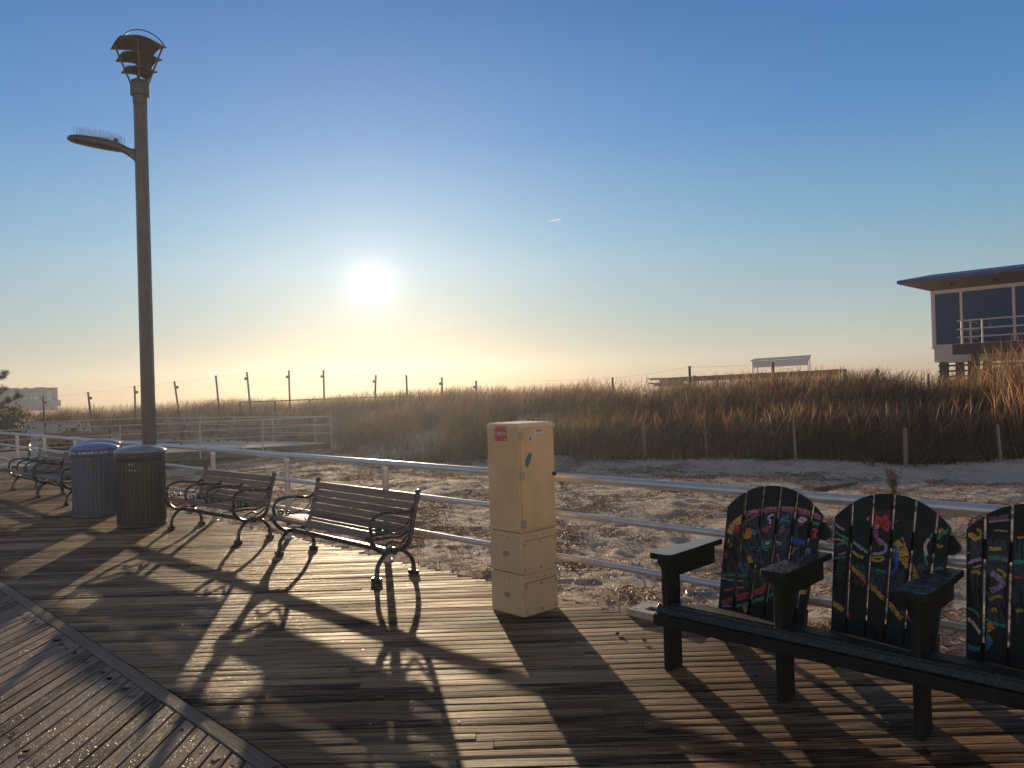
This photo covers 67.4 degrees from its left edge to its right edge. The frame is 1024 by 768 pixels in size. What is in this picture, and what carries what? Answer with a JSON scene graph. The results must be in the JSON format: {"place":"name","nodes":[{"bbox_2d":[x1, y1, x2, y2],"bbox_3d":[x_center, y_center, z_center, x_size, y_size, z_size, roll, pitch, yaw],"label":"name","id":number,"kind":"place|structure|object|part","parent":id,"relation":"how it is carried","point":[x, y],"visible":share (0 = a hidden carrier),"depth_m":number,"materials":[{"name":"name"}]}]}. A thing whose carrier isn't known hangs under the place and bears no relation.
{"place":"outdoors","nodes":[
{"label":"outdoors","id":0,"kind":"place"},
{"bbox_2d":[0,433,31,457],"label":"bench","id":1,"kind":"object","parent":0,"point":[27,443],"visible":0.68,"depth_m":23.55,"materials":[{"name":"black paint"}]},
{"bbox_2d":[0,392,1023,655],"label":"sand","id":2,"kind":"structure","parent":0,"point":[1004,472],"depth_m":12.11,"materials":[{"name":"beige sand"}]},
{"bbox_2d":[0,369,23,406],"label":"pine tree","id":3,"kind":"object","parent":2,"relation":"on","point":[16,396],"visible":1,"depth_m":21.04,"materials":[{"name":"green plant"}]},
{"bbox_2d":[0,399,36,448],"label":"shrub","id":4,"kind":"object","parent":2,"relation":"on","point":[11,420],"visible":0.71,"depth_m":27.32,"materials":[{"name":"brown plant"}]},
{"bbox_2d":[0,387,60,410],"bbox_3d":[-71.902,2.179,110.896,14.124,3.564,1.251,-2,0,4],"label":"apartment building","id":5,"kind":"structure","parent":2,"relation":"on","point":[34,395],"depth_m":110.18,"materials":[{"name":"grey concrete"}]},
{"bbox_2d":[42,396,46,432],"bbox_3d":[-21.864,1.591,35.994,0.185,2.045,0.090,-5,0,0],"label":"dune post","id":6,"kind":"object","parent":2,"relation":"on","point":[43,405],"visible":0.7,"depth_m":35.96,"materials":[{"name":"brown wood"}]},
{"bbox_2d":[37,424,103,450],"bbox_3d":[-15.703,2.146,27.558,2.183,1.486,2.440,-2,0,0],"label":"shrub","id":7,"kind":"object","parent":2,"relation":"on","point":[71,430],"visible":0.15,"depth_m":27.19,"materials":[{"name":"brown plant"}]},
{"bbox_2d":[87,392,93,430],"bbox_3d":[-19.702,1.437,35.995,0.185,2.152,0.090,-7,0,0],"label":"dune post","id":8,"kind":"object","parent":2,"relation":"on","point":[89,405],"visible":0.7,"depth_m":35.96,"materials":[{"name":"brown wood"}]},
{"bbox_2d":[84,404,102,422],"bbox_3d":[-20.693,1.455,37.998,1.065,0.998,0.215,-2,0,0],"label":"bare bush","id":9,"kind":"object","parent":2,"relation":"on","point":[94,414],"visible":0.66,"depth_m":37.97,"materials":[{"name":"brown plant"}]},
{"bbox_2d":[134,386,137,422],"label":"dune post","id":10,"kind":"object","parent":2,"relation":"on","point":[135,393],"visible":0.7,"depth_m":35.96,"materials":[{"name":"brown wood"}]},
{"bbox_2d":[173,381,180,421],"bbox_3d":[-15.604,1.058,35.997,0.185,2.412,0.090,-9,0,0],"label":"dune post","id":11,"kind":"object","parent":2,"relation":"on","point":[176,387],"visible":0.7,"depth_m":35.96,"materials":[{"name":"brown wood"}]},
{"bbox_2d":[53,363,766,396],"bbox_3d":[-5.559,-0.331,34.673,32.746,0.871,4.211,-2,0,12],"label":"wire","id":12,"kind":"object","parent":11,"relation":"attached to","point":[419,377],"visible":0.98,"depth_m":36.00,"materials":[{"name":"black metal"}]},
{"bbox_2d":[27,443,332,468],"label":"beach walkway beams","id":13,"kind":"structure","parent":2,"relation":"on","point":[183,458],"depth_m":25.22,"materials":[{"name":"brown wood"}]},
{"bbox_2d":[14,418,140,436],"bbox_3d":[-22.714,2.240,29.881,16.000,1.224,0.047,-2,0,-23],"label":"railing","id":14,"kind":"object","parent":13,"relation":"attached to","point":[82,420],"visible":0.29,"depth_m":31.98,"materials":[{"name":"grey metal"}]},
{"bbox_2d":[0,439,325,462],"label":"beach walkway","id":15,"kind":"structure","parent":13,"relation":"on","point":[231,444],"depth_m":26.75,"materials":[{"name":"grey wood"}]},
{"bbox_2d":[45,429,110,451],"bbox_3d":[-13.675,1.857,24.206,1.876,0.761,0.596,-2,0,-26],"label":"bench","id":16,"kind":"object","parent":15,"relation":"on","point":[49,441],"visible":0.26,"depth_m":24.28,"materials":[{"name":"black paint"}]},
{"bbox_2d":[121,426,182,449],"bbox_3d":[-11.794,1.808,25.138,1.876,0.761,0.596,-2,0,-26],"label":"bench","id":17,"kind":"object","parent":15,"relation":"on","point":[133,437],"visible":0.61,"depth_m":25.21,"materials":[{"name":"black paint"}]},
{"bbox_2d":[156,421,185,440],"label":"bench","id":18,"kind":"object","parent":15,"relation":"on","point":[173,425],"visible":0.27,"depth_m":31.46,"materials":[{"name":"black paint"}]},
{"bbox_2d":[179,421,218,441],"bbox_3d":[-12.328,1.861,30.238,1.876,0.761,0.596,-2,-1,34],"label":"bench","id":19,"kind":"object","parent":15,"relation":"on","point":[206,426],"visible":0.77,"depth_m":30.21,"materials":[{"name":"black paint"}]},
{"bbox_2d":[216,421,258,442],"bbox_3d":[-10.327,1.791,28.874,1.876,0.761,0.596,-2,-1,34],"label":"bench","id":20,"kind":"object","parent":15,"relation":"on","point":[233,425],"visible":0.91,"depth_m":28.87,"materials":[{"name":"black paint"}]},
{"bbox_2d":[0,416,332,458],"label":"railing","id":21,"kind":"object","parent":13,"relation":"attached to","point":[199,430],"visible":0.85,"depth_m":24.80,"materials":[{"name":"grey wood"}]},
{"bbox_2d":[156,416,332,442],"bbox_3d":[-10.798,1.882,29.889,11.012,1.224,0.053,-2,-1,34],"label":"railing","id":22,"kind":"object","parent":13,"relation":"attached to","point":[272,424],"visible":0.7,"depth_m":28.58,"materials":[{"name":"grey wood"}]},
{"bbox_2d":[215,376,220,423],"bbox_3d":[-13.764,0.845,35.998,0.090,2.488,0.090,-6,0,0],"label":"dune post","id":23,"kind":"object","parent":2,"relation":"on","point":[217,396],"visible":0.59,"depth_m":35.97,"materials":[{"name":"brown wood"}]},
{"bbox_2d":[244,372,251,415],"bbox_3d":[-12.354,0.697,35.999,0.185,2.511,0.090,-6,0,0],"label":"dune post","id":24,"kind":"object","parent":2,"relation":"on","point":[246,378],"visible":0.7,"depth_m":35.97,"materials":[{"name":"brown wood"}]},
{"bbox_2d":[286,370,290,415],"bbox_3d":[-10.475,0.562,35.999,0.185,2.394,0.090,-2,0,0],"label":"dune post","id":25,"kind":"object","parent":2,"relation":"on","point":[288,376],"visible":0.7,"depth_m":35.97,"materials":[{"name":"brown wood"}]},
{"bbox_2d":[320,370,324,400],"bbox_3d":[-8.857,0.477,35.999,0.185,2.251,0.090,-2,0,0],"label":"dune post","id":26,"kind":"object","parent":2,"relation":"on","point":[322,376],"visible":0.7,"depth_m":35.97,"materials":[{"name":"brown wood"}]},
{"bbox_2d":[239,395,412,416],"bbox_3d":[-8.573,1.042,35.530,8.080,0.813,0.110,-2,0,0],"label":"fence","id":27,"kind":"object","parent":2,"relation":"on","point":[240,409],"visible":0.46,"depth_m":35.48,"materials":[{"name":"brown wood"}]},
{"bbox_2d":[372,375,376,398],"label":"dune post","id":28,"kind":"object","parent":2,"relation":"on","point":[374,381],"visible":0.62,"depth_m":35.96,"materials":[{"name":"brown wood"}]},
{"bbox_2d":[405,375,407,397],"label":"dune post","id":29,"kind":"object","parent":2,"relation":"on","point":[406,383],"visible":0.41,"depth_m":35.97,"materials":[{"name":"brown wood"}]},
{"bbox_2d":[439,377,442,395],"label":"dune post","id":30,"kind":"object","parent":2,"relation":"on","point":[441,383],"visible":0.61,"depth_m":35.97,"materials":[{"name":"brown wood"}]},
{"bbox_2d":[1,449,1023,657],"bbox_3d":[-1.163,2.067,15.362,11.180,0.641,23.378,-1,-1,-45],"label":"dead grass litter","id":31,"kind":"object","parent":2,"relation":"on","point":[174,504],"visible":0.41,"depth_m":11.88,"materials":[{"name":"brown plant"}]},
{"bbox_2d":[2,328,1023,466],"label":"dune grass","id":32,"kind":"structure","parent":2,"relation":"on","point":[860,451],"depth_m":22.44,"materials":[{"name":"brown plant"}]},
{"bbox_2d":[557,481,570,488],"bbox_3d":[0.895,1.749,13.523,0.360,0.266,0.217,-2,0,-8],"label":"dead weed","id":33,"kind":"object","parent":2,"relation":"on","point":[562,484],"visible":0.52,"depth_m":13.48,"materials":[{"name":"brown plant"}]},
{"bbox_2d":[171,458,1012,627],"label":"sand grass tufts","id":34,"kind":"object","parent":2,"relation":"on","point":[613,497],"visible":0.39,"depth_m":11.48,"materials":[{"name":"brown plant"}]},
{"bbox_2d":[642,421,645,459],"bbox_3d":[3.359,1.585,19.478,0.060,1.311,0.049,-4,1,-43],"label":"stake","id":35,"kind":"object","parent":2,"relation":"on","point":[643,433],"visible":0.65,"depth_m":19.45,"materials":[{"name":"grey wood"}]},
{"bbox_2d":[688,366,690,383],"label":"dune post","id":36,"kind":"object","parent":2,"relation":"on","point":[689,372],"visible":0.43,"depth_m":29.96,"materials":[{"name":"brown wood"}]},
{"bbox_2d":[685,587,714,596],"bbox_3d":[1.521,1.687,6.207,0.236,0.037,0.236,-2,0,0],"label":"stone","id":37,"kind":"object","parent":2,"relation":"on","point":[711,593],"visible":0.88,"depth_m":6.17,"materials":[{"name":"grey stone"}]},
{"bbox_2d":[704,418,706,458],"bbox_3d":[4.746,1.483,18.801,0.035,1.311,0.029,-3,1,-22],"label":"stake","id":38,"kind":"object","parent":2,"relation":"on","point":[705,437],"visible":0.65,"depth_m":18.79,"materials":[{"name":"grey wood"}]},
{"bbox_2d":[647,369,846,386],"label":"timber deck","id":39,"kind":"structure","parent":2,"relation":"on","point":[698,378],"depth_m":58.00,"materials":[{"name":"brown wood"}]},
{"bbox_2d":[751,355,810,380],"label":"canopy","id":40,"kind":"object","parent":39,"relation":"on","point":[787,361],"visible":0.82,"depth_m":59.66,"materials":[{"name":"metal"}]},
{"bbox_2d":[771,362,774,380],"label":"dune post","id":41,"kind":"object","parent":2,"relation":"on","point":[772,364],"visible":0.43,"depth_m":29.95,"materials":[{"name":"brown wood"}]},
{"bbox_2d":[791,410,796,461],"bbox_3d":[6.384,1.324,17.349,0.050,1.471,0.041,-3,0,-16],"label":"stake","id":42,"kind":"object","parent":2,"relation":"on","point":[794,438],"visible":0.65,"depth_m":17.33,"materials":[{"name":"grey wood"}]},
{"bbox_2d":[814,482,857,491],"bbox_3d":[5.747,1.817,13.584,1.147,0.110,0.100,-1,0,-31],"label":"driftwood","id":43,"kind":"object","parent":2,"relation":"on","point":[830,487],"visible":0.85,"depth_m":13.48,"materials":[{"name":"wood"}]},
{"bbox_2d":[884,466,902,494],"bbox_3d":[6.141,1.568,12.418,0.307,0.479,0.270,-1,-1,-33],"label":"dead weed","id":44,"kind":"object","parent":2,"relation":"on","point":[892,479],"visible":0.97,"depth_m":12.38,"materials":[{"name":"brown plant"}]},
{"bbox_2d":[903,428,907,466],"bbox_3d":[8.390,1.506,16.371,0.068,1.131,0.085,-1,2,38],"label":"stake","id":45,"kind":"object","parent":2,"relation":"on","point":[905,450],"visible":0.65,"depth_m":16.34,"materials":[{"name":"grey wood"}]},
{"bbox_2d":[897,264,1023,386],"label":"beach house","id":46,"kind":"structure","parent":2,"relation":"on","point":[973,312],"depth_m":32.16,"materials":[{"name":"grey"}]},
{"bbox_2d":[996,424,1001,461],"bbox_3d":[10.218,1.389,16.091,0.055,1.091,0.044,-5,-1,-15],"label":"stake","id":47,"kind":"object","parent":2,"relation":"on","point":[999,442],"visible":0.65,"depth_m":16.07,"materials":[{"name":"grey wood"}]},
{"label":"boardwalk joists","id":48,"kind":"structure","parent":2,"relation":"on","visible":0},
{"bbox_2d":[0,591,254,767],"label":"boardwalk strip","id":49,"kind":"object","parent":48,"relation":"on","point":[61,706],"visible":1,"depth_m":4.04,"materials":[{"name":"brown wood"}]},
{"bbox_2d":[0,581,284,767],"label":"boardwalk divider","id":50,"kind":"object","parent":48,"relation":"on","point":[242,749],"visible":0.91,"depth_m":4.34,"materials":[{"name":"brown wood"}]},
{"bbox_2d":[0,470,1023,767],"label":"boardwalk","id":51,"kind":"structure","parent":48,"relation":"on","point":[424,648],"depth_m":4.53,"materials":[{"name":"brown wood"}]},
{"bbox_2d":[6,449,65,496],"bbox_3d":[-8.893,1.641,14.352,0.596,0.761,1.830,-1,-1,-45],"label":"bench","id":52,"kind":"object","parent":51,"relation":"on","point":[28,472],"visible":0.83,"depth_m":14.38,"materials":[{"name":"brown wood"}]},
{"bbox_2d":[31,452,71,505],"bbox_3d":[-7.624,1.594,13.078,1.738,0.761,0.596,-2,-1,45],"label":"bench","id":53,"kind":"object","parent":51,"relation":"on","point":[58,479],"visible":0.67,"depth_m":13.42,"materials":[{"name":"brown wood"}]},
{"bbox_2d":[69,442,119,518],"bbox_3d":[-6.060,1.380,11.172,0.648,1.068,0.644,-1,0,-29],"label":"recycling bin","id":54,"kind":"object","parent":51,"relation":"on","point":[93,480],"visible":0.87,"depth_m":10.92,"materials":[{"name":"metal"}]},
{"bbox_2d":[75,439,120,448],"bbox_3d":[-6.579,1.404,12.242,0.648,1.068,0.644,-2,0,-26],"label":"litter bin","id":55,"kind":"object","parent":51,"relation":"on","point":[112,441],"visible":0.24,"depth_m":12.12,"materials":[{"name":"metal"}]},
{"bbox_2d":[67,29,166,445],"bbox_3d":[-5.527,-1.578,10.913,1.425,6.947,0.770,-2,0,0],"label":"lamp post","id":56,"kind":"object","parent":51,"relation":"on","point":[141,54],"visible":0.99,"depth_m":10.85,"materials":[{"name":"grey metal"}]},
{"bbox_2d":[113,445,166,529],"bbox_3d":[-4.900,1.338,10.152,0.648,1.068,0.644,-2,0,-26],"label":"litter bin","id":57,"kind":"object","parent":51,"relation":"on","point":[140,476],"visible":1,"depth_m":9.91,"materials":[{"name":"grey paint"}]},
{"bbox_2d":[162,466,276,543],"bbox_3d":[-3.595,1.446,9.386,1.755,0.761,0.596,-2,-1,41],"label":"bench","id":58,"kind":"object","parent":51,"relation":"on","point":[219,500],"visible":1,"depth_m":9.30,"materials":[{"name":"brown wood"}]},
{"bbox_2d":[269,477,420,583],"bbox_3d":[-1.668,1.374,7.494,0.596,0.761,1.872,-1,-1,-44],"label":"bench","id":59,"kind":"object","parent":51,"relation":"on","point":[367,529],"visible":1,"depth_m":7.43,"materials":[{"name":"brown wood"}]},
{"bbox_2d":[0,517,1002,767],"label":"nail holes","id":60,"kind":"object","parent":51,"relation":"on","point":[216,757],"visible":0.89,"depth_m":4.18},
{"bbox_2d":[0,432,1013,649],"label":"railing","id":61,"kind":"object","parent":51,"relation":"on","point":[964,508],"visible":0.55,"depth_m":5.68,"materials":[{"name":"metal"}]},
{"bbox_2d":[486,421,557,616],"bbox_3d":[0.088,0.989,5.790,0.388,1.401,0.378,-1,-1,-44],"label":"utility cabinet","id":62,"kind":"object","parent":51,"relation":"on","point":[522,473],"visible":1,"depth_m":5.66,"materials":[{"name":"metal"}]},
{"bbox_3d":[0.194,0.695,5.666,0.364,0.723,0.034,-1,-1,-43],"label":"door","id":63,"kind":"part","parent":62,"relation":"part of","materials":[{"name":"paint"}]},
{"bbox_2d":[627,600,659,620],"bbox_3d":[1.084,1.634,5.476,0.280,0.049,0.440,-1,-1,-45],"label":"concrete block","id":64,"kind":"object","parent":51,"relation":"on","point":[646,610],"depth_m":5.51,"materials":[{"name":"grey concrete"}]},
{"bbox_2d":[650,486,1023,741],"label":"garden bench","id":65,"kind":"object","parent":51,"relation":"on","point":[990,668],"visible":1,"depth_m":4.05,"materials":[{"name":"paint"}]},
{"bbox_2d":[0,0,1023,415],"label":"sky","id":66,"kind":"structure","parent":0,"point":[359,188],"materials":[{"name":"blue"}]}
]}

